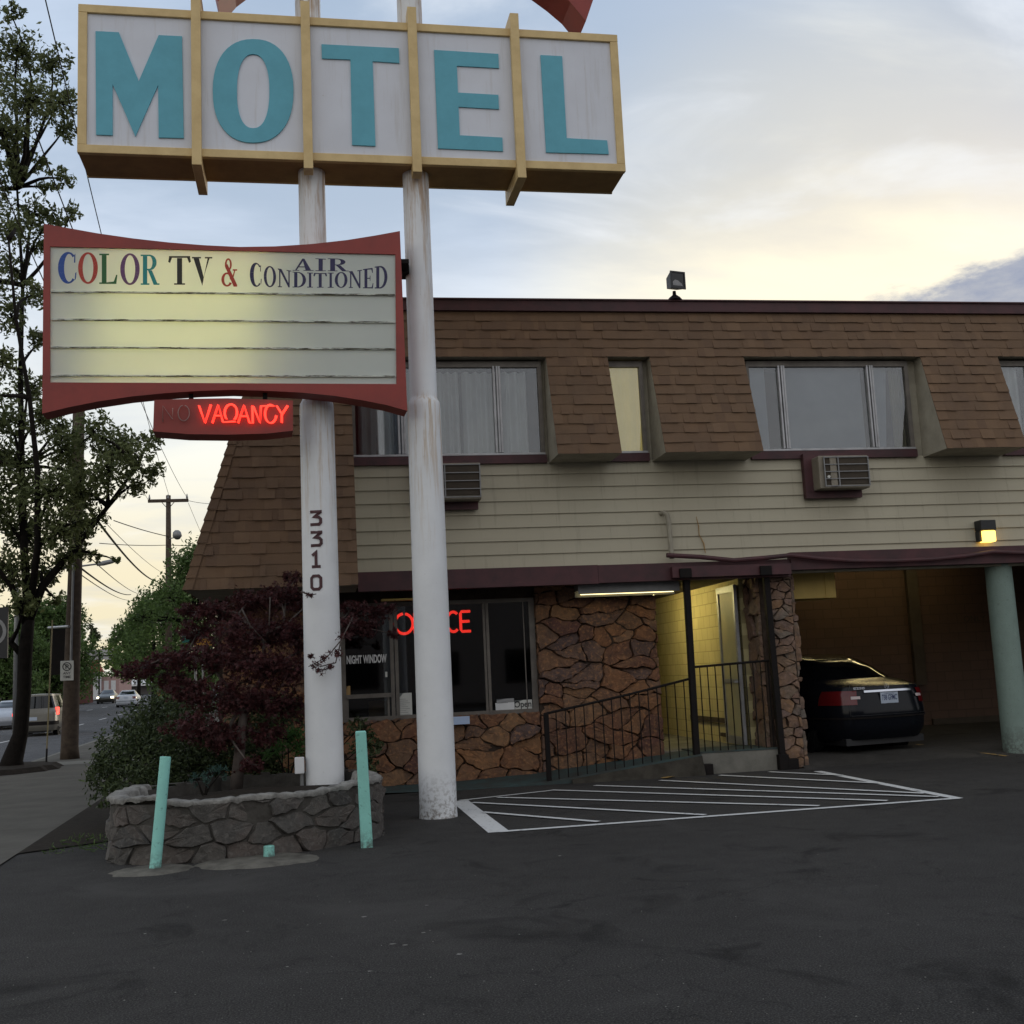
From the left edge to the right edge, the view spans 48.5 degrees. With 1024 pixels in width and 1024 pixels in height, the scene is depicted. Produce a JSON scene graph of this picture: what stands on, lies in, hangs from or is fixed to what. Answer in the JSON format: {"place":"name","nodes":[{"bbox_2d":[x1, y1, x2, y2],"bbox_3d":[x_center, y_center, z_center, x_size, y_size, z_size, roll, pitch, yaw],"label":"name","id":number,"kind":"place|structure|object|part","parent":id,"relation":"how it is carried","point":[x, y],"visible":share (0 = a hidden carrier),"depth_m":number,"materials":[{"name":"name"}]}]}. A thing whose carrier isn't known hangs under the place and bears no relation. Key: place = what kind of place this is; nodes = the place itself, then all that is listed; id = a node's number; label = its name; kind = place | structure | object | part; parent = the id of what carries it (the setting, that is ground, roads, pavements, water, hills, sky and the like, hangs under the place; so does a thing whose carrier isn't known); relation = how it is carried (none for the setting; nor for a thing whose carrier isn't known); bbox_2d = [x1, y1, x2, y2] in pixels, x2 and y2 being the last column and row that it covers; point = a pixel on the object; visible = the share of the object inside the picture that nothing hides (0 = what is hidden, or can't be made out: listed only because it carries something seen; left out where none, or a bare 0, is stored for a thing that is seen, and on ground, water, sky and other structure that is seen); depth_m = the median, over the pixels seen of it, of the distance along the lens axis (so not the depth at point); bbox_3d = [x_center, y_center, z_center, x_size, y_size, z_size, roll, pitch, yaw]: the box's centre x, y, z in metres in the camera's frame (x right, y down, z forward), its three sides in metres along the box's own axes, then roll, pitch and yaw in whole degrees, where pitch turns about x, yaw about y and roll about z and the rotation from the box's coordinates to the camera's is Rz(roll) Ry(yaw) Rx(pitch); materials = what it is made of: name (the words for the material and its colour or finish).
{"place":"outdoors","nodes":[
{"label":"outdoors","id":0,"kind":"place"},
{"bbox_2d":[0,699,218,863],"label":"sidewalk","id":1,"kind":"structure","parent":0,"point":[35,806],"depth_m":17.27,"materials":[{"name":"concrete"}]},
{"bbox_2d":[0,761,63,775],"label":"tree pit","id":2,"kind":"object","parent":1,"relation":"on","point":[33,767],"visible":0.89,"depth_m":23.75,"materials":[{"name":"soil"}]},
{"bbox_2d":[0,607,8,657],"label":"round sign","id":3,"kind":"object","parent":2,"relation":"on","point":[4,619],"visible":1,"depth_m":23.52,"materials":[{"name":"metal"}]},
{"bbox_2d":[0,0,166,765],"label":"street tree","id":4,"kind":"object","parent":2,"relation":"on","point":[39,489],"visible":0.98,"depth_m":25.57,"materials":[{"name":"green plant"}]},
{"bbox_2d":[45,620,52,761],"bbox_3d":[-10.548,4.092,25.936,0.044,3.329,1.247,0,-8,-17],"label":"sign post","id":5,"kind":"object","parent":1,"relation":"on","point":[46,757],"visible":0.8,"depth_m":25.88,"materials":[{"name":"black metal"}]},
{"bbox_2d":[32,332,84,759],"bbox_3d":[-10.863,0.372,28.593,2.300,11.558,0.470,-1,-8,-9],"label":"utility pole","id":6,"kind":"object","parent":1,"relation":"on","point":[69,749],"visible":0.52,"depth_m":27.97,"materials":[{"name":"brown wood"}]},
{"bbox_2d":[47,625,69,674],"bbox_3d":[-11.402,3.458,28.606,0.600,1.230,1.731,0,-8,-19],"label":"signboard","id":7,"kind":"object","parent":6,"relation":"attached to","point":[58,645],"visible":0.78,"depth_m":29.31,"materials":[{"name":"black metal"}]},
{"bbox_2d":[60,661,73,680],"bbox_3d":[-10.861,3.874,27.769,0.310,0.480,0.023,-1,-8,-9],"label":"parking sign","id":8,"kind":"object","parent":6,"relation":"attached to","point":[66,670],"visible":1,"depth_m":27.76,"materials":[{"name":"white metal"}]},
{"bbox_2d":[58,758,138,764],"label":"sidewalk slab","id":9,"kind":"structure","parent":1,"relation":"on","point":[73,762],"depth_m":26.20,"materials":[{"name":"concrete"}]},
{"bbox_2d":[148,494,188,711],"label":"utility pole","id":10,"kind":"object","parent":1,"relation":"on","point":[168,500],"visible":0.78,"depth_m":58.34,"materials":[{"name":"brown wood"}]},
{"bbox_2d":[0,181,148,500],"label":"overhead wire","id":11,"kind":"object","parent":10,"relation":"attached to","point":[28,245],"visible":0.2,"depth_m":18.21,"materials":[{"name":"black metal"}]},
{"bbox_2d":[82,575,124,599],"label":"overhead wire","id":12,"kind":"object","parent":10,"relation":"attached to","point":[99,587],"visible":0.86,"depth_m":42.79,"materials":[{"name":"black metal"}]},
{"bbox_2d":[82,568,130,594],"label":"overhead wire","id":13,"kind":"object","parent":10,"relation":"attached to","point":[86,572],"visible":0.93,"depth_m":44.19,"materials":[{"name":"black metal"}]},
{"bbox_2d":[45,0,168,493],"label":"overhead wire","id":14,"kind":"object","parent":10,"relation":"attached to","point":[76,132],"visible":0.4,"depth_m":19.12,"materials":[{"name":"black metal"}]},
{"bbox_2d":[34,128,187,498],"bbox_3d":[-11.745,-3.033,37.455,0.018,1.719,44.101,-1,-8,-13],"label":"overhead wire","id":15,"kind":"object","parent":10,"relation":"attached to","point":[72,228],"visible":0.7,"depth_m":18.25,"materials":[{"name":"black metal"}]},
{"bbox_2d":[88,556,141,594],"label":"overhead wire","id":16,"kind":"object","parent":10,"relation":"attached to","point":[111,576],"visible":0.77,"depth_m":46.50,"materials":[{"name":"black metal"}]},
{"bbox_2d":[87,508,152,579],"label":"overhead wire","id":17,"kind":"object","parent":10,"relation":"attached to","point":[118,547],"visible":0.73,"depth_m":49.29,"materials":[{"name":"black metal"}]},
{"bbox_2d":[96,513,160,571],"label":"overhead wire","id":18,"kind":"object","parent":10,"relation":"attached to","point":[132,549],"visible":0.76,"depth_m":52.29,"materials":[{"name":"black metal"}]},
{"bbox_2d":[99,543,163,545],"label":"overhead wire","id":19,"kind":"object","parent":10,"relation":"attached to","point":[133,545],"visible":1,"depth_m":50.44,"materials":[{"name":"black metal"}]},
{"bbox_2d":[113,520,167,536],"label":"overhead wire","id":20,"kind":"object","parent":10,"relation":"attached to","point":[138,528],"visible":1,"depth_m":52.39,"materials":[{"name":"black metal"}]},
{"bbox_2d":[169,530,181,539],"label":"area light","id":21,"kind":"object","parent":10,"relation":"attached to","point":[177,534],"visible":1,"depth_m":58.13,"materials":[{"name":"grey metal"}]},
{"bbox_2d":[0,686,218,761],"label":"road","id":22,"kind":"structure","parent":0,"point":[90,721],"depth_m":51.08,"materials":[{"name":"grey asphalt"}]},
{"bbox_2d":[0,700,12,727],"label":"sedan","id":23,"kind":"object","parent":22,"relation":"on","point":[6,708],"visible":0.3,"depth_m":58.23,"materials":[{"name":"silver metal"}]},
{"bbox_2d":[0,611,51,701],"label":"tree","id":24,"kind":"object","parent":22,"relation":"on","point":[6,680],"visible":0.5,"depth_m":79.14,"materials":[{"name":"green plant"}]},
{"bbox_2d":[28,694,62,734],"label":"station wagon","id":25,"kind":"object","parent":22,"relation":"on","point":[38,713],"visible":0.46,"depth_m":47.00,"materials":[{"name":"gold metal"}]},
{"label":"rear window","id":26,"kind":"part","parent":25,"relation":"part of","materials":[{"name":"grey glass"}]},
{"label":"side window","id":27,"kind":"part","parent":25,"relation":"part of","materials":[{"name":"grey glass"}]},
{"bbox_2d":[9,591,106,704],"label":"tree","id":28,"kind":"object","parent":22,"relation":"on","point":[55,614],"visible":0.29,"depth_m":89.44,"materials":[{"name":"green plant"}]},
{"bbox_2d":[12,559,113,733],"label":"street lamp","id":29,"kind":"object","parent":22,"relation":"on","point":[103,563],"visible":0.35,"depth_m":45.00,"materials":[{"name":"grey metal"}]},
{"bbox_2d":[31,734,112,761],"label":"kerb","id":30,"kind":"structure","parent":22,"relation":"on","point":[59,752],"depth_m":30.81,"materials":[{"name":"concrete"}]},
{"bbox_2d":[89,650,112,694],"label":"highway sign","id":31,"kind":"object","parent":22,"relation":"on","point":[104,656],"visible":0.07,"depth_m":142.36,"materials":[{"name":"metal"}]},
{"bbox_2d":[97,690,117,703],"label":"sedan","id":32,"kind":"object","parent":22,"relation":"on","point":[107,696],"visible":0.94,"depth_m":121.74,"materials":[{"name":"paint"}]},
{"bbox_2d":[103,641,142,668],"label":"tree","id":33,"kind":"object","parent":22,"relation":"on","point":[113,661],"visible":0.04,"depth_m":160.85,"materials":[{"name":"green plant"}]},
{"bbox_2d":[116,690,141,707],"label":"sedan","id":34,"kind":"object","parent":22,"relation":"on","point":[125,697],"visible":0.9,"depth_m":98.88,"materials":[{"name":"white paint"}]},
{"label":"rear window","id":35,"kind":"part","parent":34,"relation":"part of","materials":[{"name":"black glass"}]},
{"bbox_2d":[104,616,157,695],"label":"tree","id":36,"kind":"object","parent":22,"relation":"on","point":[112,652],"visible":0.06,"depth_m":104.59,"materials":[{"name":"green plant"}]},
{"bbox_2d":[105,586,190,708],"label":"tree","id":37,"kind":"object","parent":22,"relation":"on","point":[119,632],"visible":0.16,"depth_m":79.95,"materials":[{"name":"green plant"}]},
{"bbox_2d":[0,700,219,865],"bbox_3d":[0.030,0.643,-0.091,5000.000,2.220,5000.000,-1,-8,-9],"label":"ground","id":38,"kind":"structure","parent":0,"point":[18,853],"depth_m":12.55,"materials":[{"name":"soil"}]},
{"bbox_2d":[87,623,106,661],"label":"tree","id":39,"kind":"object","parent":38,"relation":"on","point":[90,626],"visible":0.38,"depth_m":199.78,"materials":[{"name":"green plant"}]},
{"bbox_2d":[101,660,218,683],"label":"woods","id":40,"kind":"object","parent":38,"relation":"on","point":[106,667],"depth_m":256.18,"materials":[{"name":"green plant"}]},
{"bbox_2d":[114,575,217,704],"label":"tree","id":41,"kind":"object","parent":38,"relation":"on","point":[126,641],"visible":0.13,"depth_m":62.59,"materials":[{"name":"green plant"}]},
{"bbox_2d":[118,530,218,715],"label":"tree","id":42,"kind":"object","parent":38,"relation":"on","point":[178,571],"visible":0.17,"depth_m":49.39,"materials":[{"name":"green plant"}]},
{"bbox_2d":[91,660,131,699],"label":"pink house","id":43,"kind":"structure","parent":0,"point":[115,685],"depth_m":150.77,"materials":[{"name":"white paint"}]},
{"bbox_2d":[104,681,108,689],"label":"window","id":44,"kind":"structure","parent":43,"relation":"in","point":[106,683],"depth_m":150.63,"materials":[{"name":"grey glass"}]},
{"bbox_2d":[111,680,115,689],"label":"window","id":45,"kind":"structure","parent":43,"relation":"in","point":[113,683],"depth_m":150.78,"materials":[{"name":"white glass"}]},
{"bbox_2d":[19,748,218,852],"bbox_3d":[-5.798,5.421,25.269,4.026,0.038,27.424,-1,-8,-12],"label":"soil bed","id":46,"kind":"object","parent":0,"point":[92,819],"visible":0.17,"depth_m":13.25,"materials":[{"name":"brown soil"}]},
{"bbox_2d":[43,832,107,853],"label":"grass","id":47,"kind":"structure","parent":46,"relation":"on","point":[89,845],"depth_m":11.85,"materials":[{"name":"green plant"}]},
{"bbox_2d":[78,677,233,808],"bbox_3d":[-4.408,2.986,14.465,1.871,1.786,2.886,-1,-8,-9],"label":"evergreen shrub","id":48,"kind":"object","parent":46,"relation":"on","point":[147,751],"visible":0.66,"depth_m":14.05,"materials":[{"name":"green plant"}]},
{"bbox_2d":[182,630,203,704],"bbox_3d":[-9.596,5.193,34.573,0.800,3.459,0.120,-1,-8,-9],"label":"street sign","id":49,"kind":"object","parent":46,"relation":"on","point":[195,676],"visible":0.1,"depth_m":34.61,"materials":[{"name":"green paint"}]},
{"bbox_2d":[196,639,211,692],"bbox_3d":[-9.111,5.256,33.608,0.510,3.021,0.100,-1,-8,-9],"label":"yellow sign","id":50,"kind":"object","parent":46,"relation":"on","point":[202,664],"visible":0.05,"depth_m":33.73,"materials":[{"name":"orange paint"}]},
{"bbox_2d":[107,569,398,789],"bbox_3d":[-3.132,1.937,13.651,3.365,2.646,2.148,-3,-8,3],"label":"japanese maple","id":51,"kind":"object","parent":46,"relation":"on","point":[216,658],"visible":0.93,"depth_m":13.31,"materials":[{"name":"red plant"}]},
{"bbox_2d":[158,690,384,777],"bbox_3d":[-3.074,3.064,14.662,2.861,1.561,1.009,-1,-8,-9],"label":"filler shrub","id":52,"kind":"object","parent":46,"relation":"on","point":[271,765],"visible":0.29,"depth_m":14.57,"materials":[{"name":"green plant"}]},
{"bbox_2d":[260,723,305,772],"bbox_3d":[-2.754,2.938,13.888,0.634,0.739,0.442,-1,-8,-9],"label":"leafy shrub","id":53,"kind":"object","parent":46,"relation":"on","point":[292,734],"visible":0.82,"depth_m":13.84,"materials":[{"name":"green plant"}]},
{"bbox_2d":[0,754,1023,1023],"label":"parking lot","id":54,"kind":"structure","parent":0,"point":[908,908],"depth_m":7.51,"materials":[{"name":"grey asphalt"}]},
{"bbox_2d":[108,756,194,876],"bbox_3d":[-3.233,2.720,10.206,0.752,1.016,0.602,-1,-8,-9],"label":"bollard","id":55,"kind":"object","parent":54,"relation":"on","point":[155,867],"visible":1,"depth_m":10.20,"materials":[{"name":"teal metal"}]},
{"bbox_2d":[105,768,385,864],"bbox_3d":[-2.735,3.150,12.020,2.788,0.674,3.039,-1,-8,-9],"label":"stone planter","id":56,"kind":"object","parent":54,"relation":"on","point":[283,812],"visible":0.88,"depth_m":10.74,"materials":[{"name":"stone"}]},
{"bbox_2d":[188,763,228,795],"bbox_3d":[-3.179,2.824,11.979,0.410,0.359,0.290,-6,-9,24],"label":"shrub","id":57,"kind":"object","parent":56,"relation":"in","point":[208,773],"visible":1,"depth_m":11.96,"materials":[{"name":"green plant"}]},
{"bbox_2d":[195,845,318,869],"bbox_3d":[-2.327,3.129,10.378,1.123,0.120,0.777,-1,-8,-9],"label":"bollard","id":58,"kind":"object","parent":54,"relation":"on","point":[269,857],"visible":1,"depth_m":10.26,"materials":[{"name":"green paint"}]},
{"bbox_2d":[42,0,625,819],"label":"motel sign","id":59,"kind":"object","parent":54,"relation":"on","point":[308,100],"visible":0.98,"depth_m":13.37,"materials":[{"name":"white metal"}]},
{"bbox_2d":[295,757,303,785],"bbox_3d":[-2.380,2.988,12.757,0.105,0.468,0.100,-1,-8,-9],"label":"junction box","id":60,"kind":"object","parent":59,"relation":"attached to","point":[299,765],"visible":0.87,"depth_m":12.73,"materials":[{"name":"white paint"}]},
{"bbox_2d":[355,731,372,847],"bbox_3d":[-1.435,2.684,11.041,0.138,1.102,0.114,-1,-8,-9],"label":"bollard","id":61,"kind":"object","parent":54,"relation":"on","point":[366,838],"visible":1,"depth_m":10.98,"materials":[{"name":"teal metal"}]},
{"bbox_2d":[182,297,1023,794],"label":"motel building","id":62,"kind":"structure","parent":54,"relation":"on","point":[604,441],"depth_m":17.31,"materials":[{"name":"beige wood"}]},
{"bbox_2d":[346,686,349,694],"bbox_3d":[-2.417,2.634,16.780,0.063,0.136,0.015,-1,-8,-9],"label":"window sticker","id":63,"kind":"object","parent":62,"relation":"attached to","point":[347,690],"depth_m":16.78,"materials":[{"name":"yellow paper"}]},
{"bbox_2d":[368,700,387,716],"bbox_3d":[-2.009,2.969,17.100,0.288,0.258,0.200,-1,-8,-9],"label":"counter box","id":64,"kind":"object","parent":62,"relation":"in","point":[377,708],"visible":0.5,"depth_m":17.00,"materials":[{"name":"black"}]},
{"bbox_2d":[396,693,411,714],"bbox_3d":[-1.600,2.861,16.878,0.233,0.345,0.018,-1,-8,-9],"label":"paper notice","id":65,"kind":"object","parent":62,"relation":"attached to","point":[405,703],"visible":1,"depth_m":16.88,"materials":[{"name":"white paper"}]},
{"bbox_2d":[397,610,470,634],"bbox_3d":[-1.207,1.673,17.195,1.164,0.341,0.076,-1,-8,-9],"label":"neon sign","id":66,"kind":"object","parent":62,"relation":"attached to","point":[460,615],"visible":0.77,"depth_m":17.22,"materials":[{"name":"red glass"}]},
{"bbox_2d":[339,597,538,722],"bbox_3d":[-1.130,2.201,17.040,3.040,1.735,0.080,-1,-8,-9],"label":"office window","id":67,"kind":"structure","parent":62,"relation":"in","point":[531,619],"depth_m":17.05,"materials":[{"name":"black glass"}]},
{"bbox_2d":[352,361,545,456],"bbox_3d":[-0.948,-1.513,16.858,2.830,1.425,0.230,-1,-8,-9],"label":"window","id":68,"kind":"structure","parent":62,"relation":"in","point":[494,404],"depth_m":16.95,"materials":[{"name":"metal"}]},
{"bbox_2d":[453,716,469,724],"bbox_3d":[-0.781,3.080,16.827,0.292,0.115,0.170,-1,-8,-9],"label":"letter tray","id":69,"kind":"object","parent":62,"relation":"attached to","point":[461,720],"visible":0.76,"depth_m":16.75,"materials":[{"name":"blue plastic"}]},
{"bbox_2d":[443,460,481,510],"bbox_3d":[-0.939,-0.401,16.412,0.950,0.720,0.402,-1,-8,-9],"label":"air conditioner","id":70,"kind":"object","parent":62,"relation":"attached to","point":[462,484],"visible":0.58,"depth_m":16.29,"materials":[{"name":"grey metal"}]},
{"bbox_2d":[495,702,514,709],"bbox_3d":[-0.104,2.929,17.105,0.289,0.124,0.015,-1,-8,-9],"label":"paper notice","id":71,"kind":"object","parent":62,"relation":"attached to","point":[506,706],"visible":1,"depth_m":17.10,"materials":[{"name":"white paper"}]},
{"bbox_2d":[497,698,513,702],"bbox_3d":[-0.100,2.843,17.125,0.266,0.064,0.015,-1,-8,-9],"label":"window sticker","id":72,"kind":"object","parent":62,"relation":"attached to","point":[505,700],"depth_m":17.12,"materials":[{"name":"grey paper"}]},
{"bbox_2d":[514,699,531,708],"bbox_3d":[0.169,2.913,17.157,0.276,0.157,0.018,-1,-8,-9],"label":"open sign","id":73,"kind":"object","parent":62,"relation":"attached to","point":[520,704],"visible":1,"depth_m":17.15,"materials":[{"name":"white plastic"}]},
{"bbox_2d":[543,678,688,781],"bbox_3d":[1.565,3.160,16.494,2.221,1.406,0.060,-1,-8,-9],"label":"railing","id":74,"kind":"object","parent":62,"relation":"on","point":[547,747],"visible":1,"depth_m":16.46,"materials":[{"name":"black metal"}]},
{"bbox_2d":[574,581,679,597],"bbox_3d":[1.732,1.165,17.125,1.560,0.175,0.270,-1,-8,-9],"label":"ceiling light","id":75,"kind":"object","parent":62,"relation":"attached to","point":[632,589],"visible":0.99,"depth_m":17.04,"materials":[{"name":"grey metal"}]},
{"bbox_2d":[608,361,647,452],"bbox_3d":[1.697,-1.578,17.271,0.625,1.425,0.180,-1,-8,-9],"label":"window","id":76,"kind":"structure","parent":62,"relation":"in","point":[626,376],"depth_m":17.34,"materials":[{"name":"glass"}]},
{"bbox_2d":[666,270,685,298],"bbox_3d":[2.520,-3.492,17.672,0.262,0.427,0.253,1,-9,-23],"label":"floodlight","id":77,"kind":"object","parent":62,"relation":"on","point":[675,280],"visible":1,"depth_m":17.59,"materials":[{"name":"black metal"}]},
{"bbox_2d":[716,585,747,744],"bbox_3d":[3.431,2.418,18.029,0.150,2.470,0.850,-1,-8,-9],"label":"entry door","id":78,"kind":"structure","parent":62,"relation":"in","point":[726,597],"depth_m":18.03,"materials":[{"name":"glass"}]},
{"bbox_2d":[695,659,774,751],"bbox_3d":[3.297,2.872,16.921,1.216,1.300,0.036,-1,-8,-9],"label":"railing","id":79,"kind":"object","parent":62,"relation":"on","point":[734,663],"visible":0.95,"depth_m":16.93,"materials":[{"name":"black metal"}]},
{"bbox_2d":[745,361,915,450],"bbox_3d":[4.962,-1.652,17.827,2.690,1.425,0.210,-1,-8,-9],"label":"window","id":80,"kind":"structure","parent":62,"relation":"in","point":[820,406],"depth_m":17.86,"materials":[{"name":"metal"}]},
{"bbox_2d":[801,453,870,498],"bbox_3d":[4.948,-0.573,17.389,0.930,0.690,0.410,-1,-8,-9],"label":"air conditioner","id":81,"kind":"object","parent":62,"relation":"attached to","point":[834,475],"visible":1,"depth_m":17.28,"materials":[{"name":"grey metal"}]},
{"bbox_2d":[974,520,995,542],"bbox_3d":[7.403,0.302,17.779,0.260,0.340,0.190,-1,-8,-9],"label":"wall lamp","id":82,"kind":"object","parent":62,"relation":"attached to","point":[985,531],"visible":1,"depth_m":17.71,"materials":[{"name":"black paint"}]},
{"bbox_2d":[999,361,1023,432],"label":"window","id":83,"kind":"structure","parent":62,"relation":"in","point":[1008,368],"depth_m":18.44,"materials":[{"name":"glass"}]},
{"bbox_2d":[457,771,960,832],"bbox_3d":[2.050,3.491,14.023,5.410,0.008,4.285,-1,-8,-9],"label":"hatched parking marking","id":84,"kind":"object","parent":54,"relation":"on","point":[484,820],"visible":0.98,"depth_m":13.18,"materials":[{"name":"white paint"}]},
{"bbox_2d":[661,744,1006,777],"bbox_3d":[4.669,3.746,17.046,5.403,0.103,1.905,1,-9,-23],"label":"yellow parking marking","id":85,"kind":"object","parent":54,"relation":"on","point":[916,744],"visible":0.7,"depth_m":17.40,"materials":[{"name":"paint"}]},
{"bbox_2d":[0,0,1023,674],"label":"sky","id":86,"kind":"structure","parent":0,"point":[831,150],"materials":[{"name":"blue"}]},
{"bbox_2d":[802,721,1020,767],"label":"carport floor","id":87,"kind":"structure","parent":0,"point":[959,740],"depth_m":18.19,"materials":[{"name":"concrete"}]},
{"bbox_2d":[798,654,924,752],"bbox_3d":[5.091,3.385,20.263,1.971,1.668,5.100,0,-9,-20],"label":"sedan","id":88,"kind":"object","parent":87,"relation":"on","point":[849,701],"visible":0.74,"depth_m":18.05,"materials":[{"name":"black paint"}]},
{"bbox_3d":[5.573,2.607,18.971,1.479,0.316,0.914,0,-9,-20],"label":"rear window","id":89,"kind":"part","parent":88,"relation":"part of","materials":[{"name":"black glass"}]},
{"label":"far sidewalk","id":90,"kind":"structure","parent":0,"visible":0},
{"bbox_2d":[0,672,94,703],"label":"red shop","id":91,"kind":"structure","parent":90,"relation":"on","point":[82,701],"depth_m":127.34,"materials":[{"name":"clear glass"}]},
{"bbox_2d":[132,679,151,693],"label":"white awning shop","id":92,"kind":"structure","parent":90,"relation":"on","point":[143,689],"depth_m":191.24,"materials":[{"name":"paint"}]}
]}

